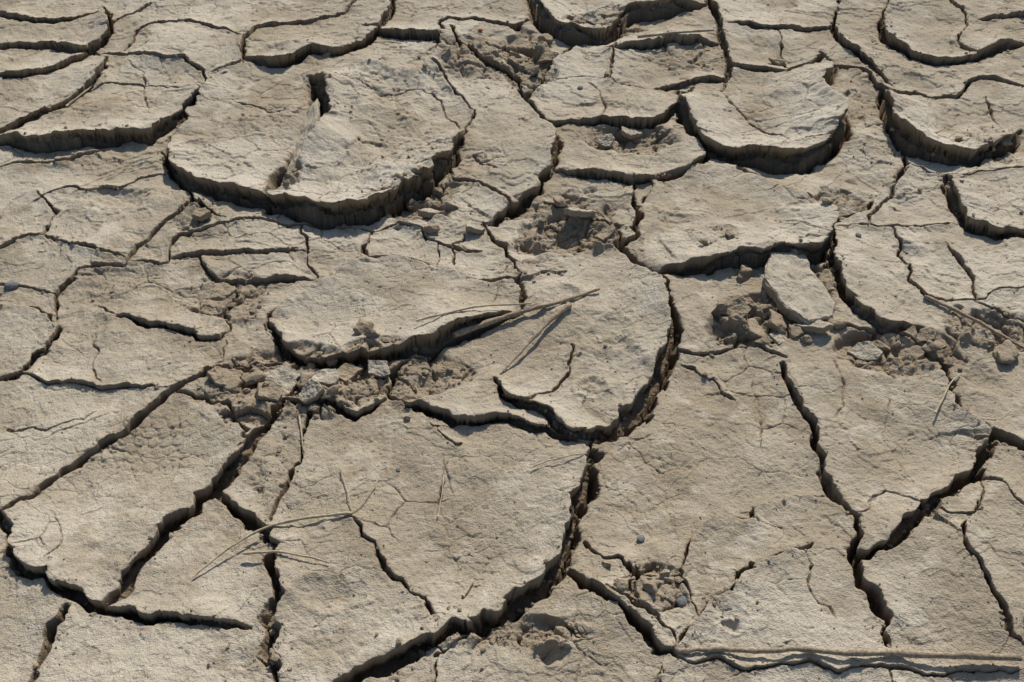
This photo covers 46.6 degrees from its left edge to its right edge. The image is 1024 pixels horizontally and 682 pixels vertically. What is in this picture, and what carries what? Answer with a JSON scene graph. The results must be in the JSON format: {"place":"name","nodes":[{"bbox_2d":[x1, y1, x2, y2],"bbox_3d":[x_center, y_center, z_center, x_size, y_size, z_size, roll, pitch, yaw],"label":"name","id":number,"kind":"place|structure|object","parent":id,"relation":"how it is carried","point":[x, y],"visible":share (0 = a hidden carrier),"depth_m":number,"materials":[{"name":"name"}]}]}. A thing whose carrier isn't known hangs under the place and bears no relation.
{"place":"outdoors","nodes":[
{"label":"outdoors","id":0,"kind":"place"},
{"bbox_2d":[322,52,330,57],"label":"mud clod","id":1,"kind":"object","parent":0,"point":[326,54],"visible":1,"depth_m":3.14,"materials":[{"name":"soil"}]},
{"bbox_2d":[0,0,1023,681],"bbox_3d":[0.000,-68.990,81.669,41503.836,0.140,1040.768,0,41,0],"label":"cracked mud ground","id":2,"kind":"structure","parent":0,"point":[94,392],"depth_m":2.29,"materials":[{"name":"beige soil"}]},
{"bbox_2d":[4,280,18,288],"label":"pebble","id":3,"kind":"object","parent":2,"relation":"on","point":[12,284],"visible":1,"depth_m":2.41,"materials":[{"name":"grey stone"}]},
{"bbox_2d":[65,82,95,106],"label":"dry twig","id":4,"kind":"object","parent":2,"relation":"on","point":[77,97],"visible":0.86,"depth_m":3.00,"materials":[{"name":"beige wood"}]},
{"bbox_2d":[191,207,211,221],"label":"mud fragment","id":5,"kind":"object","parent":2,"relation":"on","point":[202,214],"visible":1,"depth_m":2.59,"materials":[{"name":"soil"}]},
{"bbox_2d":[207,366,241,387],"bbox_3d":[-0.534,0.070,2.199,0.063,0.017,0.052,12,43,-10],"label":"mud fragment","id":6,"kind":"object","parent":2,"relation":"on","point":[218,376],"visible":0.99,"depth_m":2.20,"materials":[{"name":"soil"}]},
{"bbox_2d":[222,378,242,393],"bbox_3d":[-0.514,0.081,2.191,0.032,0.016,0.040,12,42,13],"label":"mud clod","id":7,"kind":"object","parent":2,"relation":"on","point":[233,387],"visible":1,"depth_m":2.18,"materials":[{"name":"soil"}]},
{"bbox_2d":[241,370,266,385],"bbox_3d":[-0.482,0.072,2.218,0.049,0.035,0.035,-22,46,-23],"label":"mud clod","id":8,"kind":"object","parent":2,"relation":"on","point":[254,378],"visible":0.98,"depth_m":2.20,"materials":[{"name":"soil"}]},
{"bbox_2d":[257,385,282,401],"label":"mud fragment","id":9,"kind":"object","parent":2,"relation":"on","point":[271,393],"visible":1,"depth_m":2.16,"materials":[{"name":"soil"}]},
{"bbox_2d":[193,512,351,576],"bbox_3d":[-0.387,0.312,1.908,0.268,0.012,0.040,-19,44,-20],"label":"dry grass stem","id":10,"kind":"object","parent":2,"relation":"on","point":[275,524],"visible":1,"depth_m":1.92,"materials":[{"name":"plant"}]},
{"bbox_2d":[257,365,300,396],"bbox_3d":[-0.436,0.078,2.216,0.086,0.019,0.075,-4,49,4],"label":"mud slab","id":11,"kind":"object","parent":2,"relation":"on","point":[285,379],"depth_m":2.21,"materials":[{"name":"beige soil"}]},
{"bbox_2d":[243,550,329,562],"bbox_3d":[-0.354,0.338,1.871,0.141,0.014,0.009,6,41,6],"label":"dry grass stem","id":12,"kind":"object","parent":2,"relation":"on","point":[270,551],"visible":1,"depth_m":1.87,"materials":[{"name":"plant"}]},
{"bbox_2d":[297,413,303,454],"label":"dry twig","id":13,"kind":"object","parent":2,"relation":"on","point":[299,418],"visible":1,"depth_m":2.10,"materials":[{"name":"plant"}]},
{"bbox_2d":[296,372,313,387],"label":"mud clod","id":14,"kind":"object","parent":2,"relation":"on","point":[305,377],"visible":0.46,"depth_m":2.20,"materials":[{"name":"soil"}]},
{"bbox_2d":[299,379,324,404],"bbox_3d":[-0.360,0.091,2.142,0.051,0.018,0.045,-15,55,13],"label":"mud fragment","id":15,"kind":"object","parent":2,"relation":"on","point":[312,390],"visible":1,"depth_m":2.13,"materials":[{"name":"grey soil"}]},
{"bbox_2d":[308,369,338,386],"bbox_3d":[-0.343,0.068,2.183,0.055,0.018,0.047,-4,38,3],"label":"mud fragment","id":16,"kind":"object","parent":2,"relation":"on","point":[328,377],"visible":0.88,"depth_m":2.18,"materials":[{"name":"beige soil"}]},
{"bbox_2d":[280,480,377,524],"bbox_3d":[-0.293,0.276,1.947,0.186,0.005,0.043,-22,46,-24],"label":"dry grass stem","id":17,"kind":"object","parent":2,"relation":"on","point":[330,513],"visible":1,"depth_m":1.95,"materials":[{"name":"plant"}]},
{"bbox_2d":[321,384,338,397],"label":"mud clod","id":18,"kind":"object","parent":2,"relation":"on","point":[331,391],"visible":1,"depth_m":2.13,"materials":[{"name":"soil"}]},
{"bbox_2d":[340,470,351,511],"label":"dry grass stem","id":19,"kind":"object","parent":2,"relation":"on","point":[347,491],"visible":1,"depth_m":1.98,"materials":[{"name":"plant"}]},
{"bbox_2d":[336,363,362,382],"bbox_3d":[-0.309,0.061,2.215,0.040,0.020,0.051,23,46,24],"label":"mud fragment","id":20,"kind":"object","parent":2,"relation":"on","point":[345,371],"visible":0.91,"depth_m":2.21,"materials":[{"name":"soil"}]},
{"bbox_2d":[353,318,373,334],"bbox_3d":[-0.286,-0.024,2.300,0.037,0.027,0.040,13,43,14],"label":"mud clod","id":21,"kind":"object","parent":2,"relation":"on","point":[362,326],"visible":0.81,"depth_m":2.29,"materials":[{"name":"soil"}]},
{"bbox_2d":[364,329,377,336],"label":"mud clod","id":22,"kind":"object","parent":2,"relation":"on","point":[371,333],"visible":1,"depth_m":2.26,"materials":[{"name":"soil"}]},
{"bbox_2d":[368,360,389,377],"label":"mud fragment","id":23,"kind":"object","parent":2,"relation":"on","point":[378,368],"visible":1,"depth_m":2.21,"materials":[{"name":"grey soil"}]},
{"bbox_2d":[377,378,383,388],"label":"mud clod","id":24,"kind":"object","parent":2,"relation":"on","point":[380,383],"visible":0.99,"depth_m":2.21,"materials":[{"name":"soil"}]},
{"bbox_2d":[422,224,439,232],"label":"mud clod","id":25,"kind":"object","parent":2,"relation":"on","point":[430,228],"visible":1,"depth_m":2.56,"materials":[{"name":"soil"}]},
{"bbox_2d":[418,208,445,217],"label":"mud fragment","id":26,"kind":"object","parent":2,"relation":"on","point":[428,212],"visible":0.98,"depth_m":2.61,"materials":[{"name":"beige soil"}]},
{"bbox_2d":[437,477,443,516],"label":"dry grass stem","id":27,"kind":"object","parent":2,"relation":"on","point":[441,498],"visible":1,"depth_m":1.98,"materials":[{"name":"plant"}]},
{"bbox_2d":[461,580,473,596],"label":"dry grass stem","id":28,"kind":"object","parent":2,"relation":"on","point":[467,589],"visible":1,"depth_m":1.84,"materials":[{"name":"plant"}]},
{"bbox_2d":[416,302,531,321],"bbox_3d":[-0.074,-0.061,2.313,0.231,0.012,0.014,-11,42,-12],"label":"dry twig","id":29,"kind":"object","parent":2,"relation":"on","point":[441,314],"visible":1,"depth_m":2.31,"materials":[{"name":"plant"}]},
{"bbox_2d":[466,219,484,233],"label":"mud fragment","id":30,"kind":"object","parent":2,"relation":"on","point":[475,227],"visible":1,"depth_m":2.56,"materials":[{"name":"beige soil"}]},
{"bbox_2d":[500,621,522,640],"bbox_3d":[-0.001,0.437,1.790,0.034,0.020,0.030,-4,60,3],"label":"mud fragment","id":31,"kind":"object","parent":2,"relation":"on","point":[508,629],"visible":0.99,"depth_m":1.78,"materials":[{"name":"soil"}]},
{"bbox_2d":[0,0,1023,681],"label":"soil crumbs","id":32,"kind":"object","parent":2,"relation":"on","point":[274,658],"visible":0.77,"depth_m":2.23,"materials":[{"name":"brown soil"}]},
{"bbox_2d":[505,44,520,52],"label":"mud clod","id":33,"kind":"object","parent":2,"relation":"on","point":[512,48],"visible":0.84,"depth_m":3.19,"materials":[{"name":"soil"}]},
{"bbox_2d":[509,51,525,57],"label":"mud fragment","id":34,"kind":"object","parent":2,"relation":"on","point":[515,54],"visible":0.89,"depth_m":3.17,"materials":[{"name":"beige soil"}]},
{"bbox_2d":[515,59,522,65],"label":"mud clod","id":35,"kind":"object","parent":2,"relation":"on","point":[520,61],"visible":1,"depth_m":3.12,"materials":[{"name":"soil"}]},
{"bbox_2d":[452,288,600,337],"bbox_3d":[0.032,-0.058,2.336,0.318,0.019,0.017,-17,44,-18],"label":"dry twig","id":36,"kind":"object","parent":2,"relation":"on","point":[469,329],"visible":1,"depth_m":2.32,"materials":[{"name":"beige wood"}]},
{"bbox_2d":[525,228,536,238],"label":"mud clod","id":37,"kind":"object","parent":2,"relation":"on","point":[532,232],"visible":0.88,"depth_m":2.58,"materials":[{"name":"soil"}]},
{"bbox_2d":[530,66,539,76],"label":"mud clod","id":38,"kind":"object","parent":2,"relation":"on","point":[534,71],"visible":1,"depth_m":3.08,"materials":[{"name":"soil"}]},
{"bbox_2d":[500,302,571,373],"bbox_3d":[0.043,-0.009,2.274,0.017,0.026,0.225,27,48,28],"label":"dry reed leaf","id":39,"kind":"object","parent":2,"relation":"on","point":[560,311],"visible":1,"depth_m":2.29,"materials":[{"name":"dry reed"},{"name":"straw"}]},
{"bbox_2d":[537,33,553,43],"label":"mud clod","id":40,"kind":"object","parent":2,"relation":"on","point":[547,38],"visible":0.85,"depth_m":3.23,"materials":[{"name":"soil"}]},
{"bbox_2d":[537,50,558,63],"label":"mud fragment","id":41,"kind":"object","parent":2,"relation":"on","point":[548,56],"visible":0.98,"depth_m":3.14,"materials":[{"name":"soil"}]},
{"bbox_2d":[539,238,556,246],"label":"mud fragment","id":42,"kind":"object","parent":2,"relation":"on","point":[551,242],"visible":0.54,"depth_m":2.56,"materials":[{"name":"beige soil"}]},
{"bbox_2d":[553,196,564,206],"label":"mud clod","id":43,"kind":"object","parent":2,"relation":"on","point":[559,201],"visible":1,"depth_m":2.63,"materials":[{"name":"soil"}]},
{"bbox_2d":[531,453,586,467],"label":"dry twig","id":44,"kind":"object","parent":2,"relation":"on","point":[557,459],"visible":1,"depth_m":2.03,"materials":[{"name":"wood"}]},
{"bbox_2d":[564,207,596,217],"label":"mud fragment","id":45,"kind":"object","parent":2,"relation":"on","point":[574,211],"visible":1,"depth_m":2.58,"materials":[{"name":"beige soil"}]},
{"bbox_2d":[572,16,588,23],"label":"mud clod","id":46,"kind":"object","parent":2,"relation":"on","point":[580,20],"visible":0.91,"depth_m":3.26,"materials":[{"name":"soil"}]},
{"bbox_2d":[582,11,601,24],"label":"mud fragment","id":47,"kind":"object","parent":2,"relation":"on","point":[593,17],"visible":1,"depth_m":3.27,"materials":[{"name":"beige soil"}]},
{"bbox_2d":[595,134,614,147],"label":"mud fragment","id":48,"kind":"object","parent":2,"relation":"on","point":[605,140],"visible":1,"depth_m":2.82,"materials":[{"name":"grey soil"}]},
{"bbox_2d":[594,227,617,242],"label":"mud fragment","id":49,"kind":"object","parent":2,"relation":"on","point":[604,234],"visible":0.99,"depth_m":2.53,"materials":[{"name":"soil"}]},
{"bbox_2d":[601,560,610,567],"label":"mud clod","id":50,"kind":"object","parent":2,"relation":"on","point":[605,563],"visible":1,"depth_m":1.86,"materials":[{"name":"soil"}]},
{"bbox_2d":[614,578,626,590],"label":"mud clod","id":51,"kind":"object","parent":2,"relation":"on","point":[620,584],"visible":1,"depth_m":1.82,"materials":[{"name":"soil"}]},
{"bbox_2d":[621,126,641,138],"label":"mud fragment","id":52,"kind":"object","parent":2,"relation":"on","point":[630,133],"visible":1,"depth_m":2.86,"materials":[{"name":"beige soil"}]},
{"bbox_2d":[637,535,644,542],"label":"pebble","id":53,"kind":"object","parent":2,"relation":"on","point":[640,538],"visible":1,"depth_m":1.92,"materials":[{"name":"grey stone"}]},
{"bbox_2d":[642,579,657,593],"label":"mud clod","id":54,"kind":"object","parent":2,"relation":"on","point":[650,586],"visible":1,"depth_m":1.82,"materials":[{"name":"soil"}]},
{"bbox_2d":[659,569,670,579],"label":"mud clod","id":55,"kind":"object","parent":2,"relation":"on","point":[664,573],"visible":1,"depth_m":1.85,"materials":[{"name":"soil"}]},
{"bbox_2d":[637,29,713,37],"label":"dry twig","id":56,"kind":"object","parent":2,"relation":"on","point":[661,34],"visible":1,"depth_m":3.18,"materials":[{"name":"beige wood"}]},
{"bbox_2d":[676,596,686,607],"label":"pebble","id":57,"kind":"object","parent":2,"relation":"on","point":[681,601],"visible":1,"depth_m":1.82,"materials":[{"name":"grey stone"}]},
{"bbox_2d":[698,239,708,244],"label":"mud clod","id":58,"kind":"object","parent":2,"relation":"on","point":[703,241],"visible":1,"depth_m":2.48,"materials":[{"name":"soil"}]},
{"bbox_2d":[716,300,727,310],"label":"mud clod","id":59,"kind":"object","parent":2,"relation":"on","point":[721,305],"visible":1,"depth_m":2.33,"materials":[{"name":"soil"}]},
{"bbox_2d":[725,229,735,239],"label":"mud clod","id":60,"kind":"object","parent":2,"relation":"on","point":[729,234],"visible":0.98,"depth_m":2.50,"materials":[{"name":"soil"}]},
{"bbox_2d":[718,296,750,316],"bbox_3d":[0.438,-0.066,2.343,0.066,0.018,0.052,3,62,-3],"label":"mud fragment","id":61,"kind":"object","parent":2,"relation":"on","point":[739,306],"visible":0.91,"depth_m":2.34,"materials":[{"name":"soil"}]},
{"bbox_2d":[728,314,746,325],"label":"mud clod","id":62,"kind":"object","parent":2,"relation":"on","point":[737,319],"visible":1,"depth_m":2.30,"materials":[{"name":"soil"}]},
{"bbox_2d":[736,265,752,281],"bbox_3d":[0.476,-0.141,2.444,0.032,0.028,0.058,21,45,23],"label":"mud clod","id":63,"kind":"object","parent":2,"relation":"on","point":[745,272],"visible":1,"depth_m":2.43,"materials":[{"name":"soil"}]},
{"bbox_2d":[744,318,764,340],"bbox_3d":[0.470,-0.016,2.312,0.042,0.035,0.064,0,41,0],"label":"mud clod","id":64,"kind":"object","parent":2,"relation":"on","point":[755,331],"visible":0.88,"depth_m":2.30,"materials":[{"name":"soil"}]},
{"bbox_2d":[754,336,772,344],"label":"mud clod","id":65,"kind":"object","parent":2,"relation":"on","point":[767,340],"visible":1,"depth_m":2.27,"materials":[{"name":"soil"}]},
{"bbox_2d":[767,309,786,333],"bbox_3d":[0.513,-0.035,2.315,0.037,0.030,0.065,-10,42,-11],"label":"mud clod","id":66,"kind":"object","parent":2,"relation":"on","point":[776,323],"visible":1,"depth_m":2.30,"materials":[{"name":"soil"}]},
{"bbox_2d":[768,57,786,66],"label":"mud clod","id":67,"kind":"object","parent":2,"relation":"on","point":[776,61],"visible":0.91,"depth_m":3.11,"materials":[{"name":"soil"}]},
{"bbox_2d":[768,333,787,344],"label":"mud fragment","id":68,"kind":"object","parent":2,"relation":"on","point":[778,338],"visible":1,"depth_m":2.29,"materials":[{"name":"beige soil"}]},
{"bbox_2d":[788,324,803,338],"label":"mud clod","id":69,"kind":"object","parent":2,"relation":"on","point":[795,331],"visible":1,"depth_m":2.29,"materials":[{"name":"soil"}]},
{"bbox_2d":[762,252,835,324],"bbox_3d":[0.571,-0.103,2.391,0.137,0.033,0.241,5,40,-5],"label":"mud slab","id":70,"kind":"object","parent":2,"relation":"on","point":[796,290],"depth_m":2.37,"materials":[{"name":"beige soil"}]},
{"bbox_2d":[800,335,812,343],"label":"mud clod","id":71,"kind":"object","parent":2,"relation":"on","point":[807,339],"visible":1,"depth_m":2.27,"materials":[{"name":"soil"}]},
{"bbox_2d":[795,320,833,333],"bbox_3d":[0.583,-0.026,2.293,0.074,0.021,0.042,-3,25,3],"label":"mud fragment","id":72,"kind":"object","parent":2,"relation":"on","point":[819,326],"visible":1,"depth_m":2.28,"materials":[{"name":"beige soil"}]},
{"bbox_2d":[822,197,836,204],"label":"mud clod","id":73,"kind":"object","parent":2,"relation":"on","point":[827,200],"visible":1,"depth_m":2.58,"materials":[{"name":"soil"}]},
{"bbox_2d":[827,318,847,329],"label":"mud clod","id":74,"kind":"object","parent":2,"relation":"on","point":[838,324],"visible":0.84,"depth_m":2.30,"materials":[{"name":"soil"}]},
{"bbox_2d":[838,206,857,217],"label":"mud fragment","id":75,"kind":"object","parent":2,"relation":"on","point":[846,211],"visible":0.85,"depth_m":2.62,"materials":[{"name":"beige soil"}]},
{"bbox_2d":[678,646,1021,660],"bbox_3d":[0.496,0.458,1.750,0.503,0.019,0.016,1,41,1],"label":"fallen branch","id":76,"kind":"object","parent":2,"relation":"on","point":[972,655],"visible":1,"depth_m":1.75,"materials":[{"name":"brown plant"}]},
{"bbox_2d":[847,341,882,361],"bbox_3d":[0.671,0.022,2.264,0.066,0.016,0.048,-8,50,7],"label":"mud fragment","id":77,"kind":"object","parent":2,"relation":"on","point":[867,351],"visible":1,"depth_m":2.26,"materials":[{"name":"grey soil"}]},
{"bbox_2d":[872,340,890,352],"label":"mud clod","id":78,"kind":"object","parent":2,"relation":"on","point":[880,345],"visible":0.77,"depth_m":2.27,"materials":[{"name":"soil"}]},
{"bbox_2d":[891,357,904,366],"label":"mud clod","id":79,"kind":"object","parent":2,"relation":"on","point":[897,361],"visible":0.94,"depth_m":2.23,"materials":[{"name":"soil"}]},
{"bbox_2d":[898,345,923,362],"bbox_3d":[0.756,0.031,2.256,0.050,0.033,0.049,-7,41,-8],"label":"mud clod","id":80,"kind":"object","parent":2,"relation":"on","point":[915,352],"visible":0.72,"depth_m":2.25,"materials":[{"name":"soil"}]},
{"bbox_2d":[916,327,936,343],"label":"mud fragment","id":81,"kind":"object","parent":2,"relation":"on","point":[925,334],"visible":1,"depth_m":2.27,"materials":[{"name":"soil"}]},
{"bbox_2d":[926,340,945,351],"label":"mud clod","id":82,"kind":"object","parent":2,"relation":"on","point":[935,345],"visible":1,"depth_m":2.25,"materials":[{"name":"soil"}]},
{"bbox_2d":[934,373,960,412],"bbox_3d":[0.791,0.092,2.165,0.008,0.010,0.132,25,47,26],"label":"dry twig","id":83,"kind":"object","parent":2,"relation":"on","point":[941,401],"visible":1,"depth_m":2.15,"materials":[{"name":"wood"}]},
{"bbox_2d":[943,356,953,366],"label":"mud clod","id":84,"kind":"object","parent":2,"relation":"on","point":[948,361],"visible":1,"depth_m":2.24,"materials":[{"name":"soil"}]},
{"bbox_2d":[955,135,963,141],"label":"mud clod","id":85,"kind":"object","parent":2,"relation":"on","point":[958,138],"visible":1,"depth_m":2.82,"materials":[{"name":"soil"}]},
{"bbox_2d":[923,295,1023,349],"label":"dry twig","id":86,"kind":"object","parent":2,"relation":"on","point":[954,309],"visible":1,"depth_m":2.31,"materials":[{"name":"beige wood"}]},
{"bbox_2d":[971,328,995,342],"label":"mud fragment","id":87,"kind":"object","parent":2,"relation":"on","point":[983,333],"visible":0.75,"depth_m":2.30,"materials":[{"name":"beige soil"}]},
{"bbox_2d":[999,136,1011,145],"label":"mud clod","id":88,"kind":"object","parent":2,"relation":"on","point":[1005,141],"visible":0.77,"depth_m":2.81,"materials":[{"name":"soil"}]},
{"bbox_2d":[992,339,1019,364],"bbox_3d":[0.933,0.025,2.252,0.050,0.030,0.066,3,41,4],"label":"mud clod","id":89,"kind":"object","parent":2,"relation":"on","point":[1005,352],"visible":1,"depth_m":2.24,"materials":[{"name":"soil"}]}
]}

